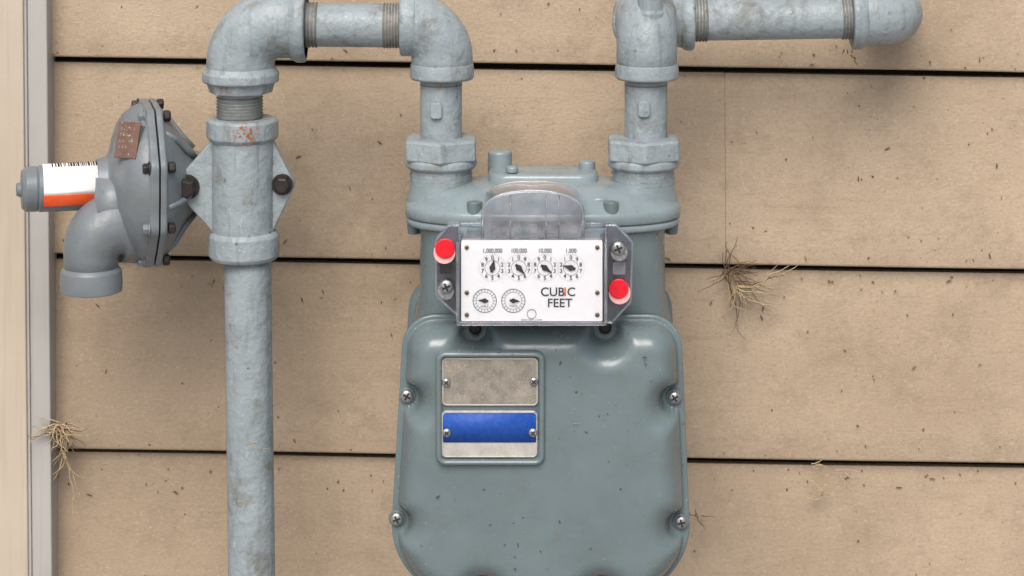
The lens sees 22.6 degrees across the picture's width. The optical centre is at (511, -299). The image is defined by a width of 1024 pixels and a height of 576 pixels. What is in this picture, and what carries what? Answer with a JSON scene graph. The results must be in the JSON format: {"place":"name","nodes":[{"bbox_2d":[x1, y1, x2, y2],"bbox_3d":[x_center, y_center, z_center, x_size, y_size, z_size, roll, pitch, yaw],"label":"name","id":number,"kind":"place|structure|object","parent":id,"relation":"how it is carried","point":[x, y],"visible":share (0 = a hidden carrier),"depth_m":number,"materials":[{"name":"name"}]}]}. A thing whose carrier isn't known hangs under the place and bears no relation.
{"place":"outdoors","nodes":[
{"label":"outdoors","id":0,"kind":"place"},
{"label":"ground","id":1,"kind":"structure","parent":0,"visible":0},
{"bbox_2d":[0,0,28,575],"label":"corner board","id":2,"kind":"object","parent":1,"relation":"on","point":[14,549],"visible":0.6,"depth_m":1.89,"materials":[{"name":"beige wood"}]},
{"bbox_2d":[24,0,31,575],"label":"corner bead","id":3,"kind":"object","parent":2,"relation":"attached to","point":[28,299],"visible":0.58,"depth_m":1.89,"materials":[{"name":"grey metal"}]},
{"bbox_2d":[27,0,57,575],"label":"corner channel","id":4,"kind":"object","parent":1,"relation":"on","point":[42,270],"visible":0.83,"depth_m":1.89,"materials":[{"name":"grey metal"}]},
{"bbox_2d":[202,0,476,575],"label":"gas pipe","id":5,"kind":"object","parent":1,"relation":"on","point":[251,42],"visible":0.99,"depth_m":1.78,"materials":[{"name":"metal"}]},
{"bbox_2d":[16,98,294,297],"bbox_3d":[-0.250,0.348,1.801,0.179,0.128,0.119,0,0,28],"label":"gas pressure regulator","id":6,"kind":"object","parent":5,"relation":"attached to","point":[148,188],"visible":0.99,"depth_m":1.78,"materials":[{"name":"paint"}]},
{"bbox_2d":[389,149,689,575],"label":"gas meter","id":7,"kind":"object","parent":5,"relation":"attached to","point":[540,308],"visible":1,"depth_m":1.72,"materials":[{"name":"paint"}]},
{"bbox_2d":[240,409,581,507],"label":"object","id":8,"kind":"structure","parent":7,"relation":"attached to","point":[266,448],"depth_m":1.78,"materials":[{"name":"plant"}]},
{"bbox_2d":[608,0,922,188],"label":"gas pipe","id":9,"kind":"object","parent":7,"relation":"attached to","point":[651,36],"visible":1,"depth_m":1.82,"materials":[{"name":"metal"}]},
{"bbox_3d":[0.300,1.217,1.937,4.440,0.066,0.038,0,0,0],"label":"foundation","id":10,"kind":"object","parent":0,"visible":0},
{"bbox_2d":[55,57,1023,464],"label":"wall backing","id":11,"kind":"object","parent":10,"relation":"on","point":[611,67],"depth_m":1.93,"materials":[{"name":"black"}]},
{"bbox_2d":[52,0,1023,575],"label":"siding boards","id":12,"kind":"object","parent":11,"relation":"attached to","point":[790,380],"visible":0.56,"depth_m":1.92,"materials":[{"name":"beige wood"}]},
{"bbox_2d":[27,409,87,525],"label":"dry grass","id":13,"kind":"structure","parent":12,"relation":"attached to","point":[63,427],"depth_m":1.89,"materials":[{"name":"plant"}]},
{"bbox_2d":[56,3,1015,575],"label":"dirt debris","id":14,"kind":"object","parent":12,"relation":"attached to","point":[670,259],"visible":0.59,"depth_m":1.92,"materials":[{"name":"brown soil"}]},
{"bbox_2d":[689,509,714,529],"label":"dry grass","id":15,"kind":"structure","parent":12,"relation":"attached to","point":[697,517],"depth_m":1.91,"materials":[{"name":"brown plant"}]},
{"bbox_2d":[697,236,783,337],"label":"dry grass","id":16,"kind":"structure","parent":12,"relation":"attached to","point":[738,270],"depth_m":1.91,"materials":[{"name":"brown plant"}]},
{"bbox_2d":[723,262,799,331],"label":"dry grass","id":17,"kind":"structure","parent":12,"relation":"attached to","point":[738,287],"depth_m":1.91,"materials":[{"name":"plant"}]},
{"bbox_2d":[801,457,871,508],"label":"dry grass","id":18,"kind":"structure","parent":12,"relation":"attached to","point":[820,490],"depth_m":1.91,"materials":[{"name":"plant"}]}
]}

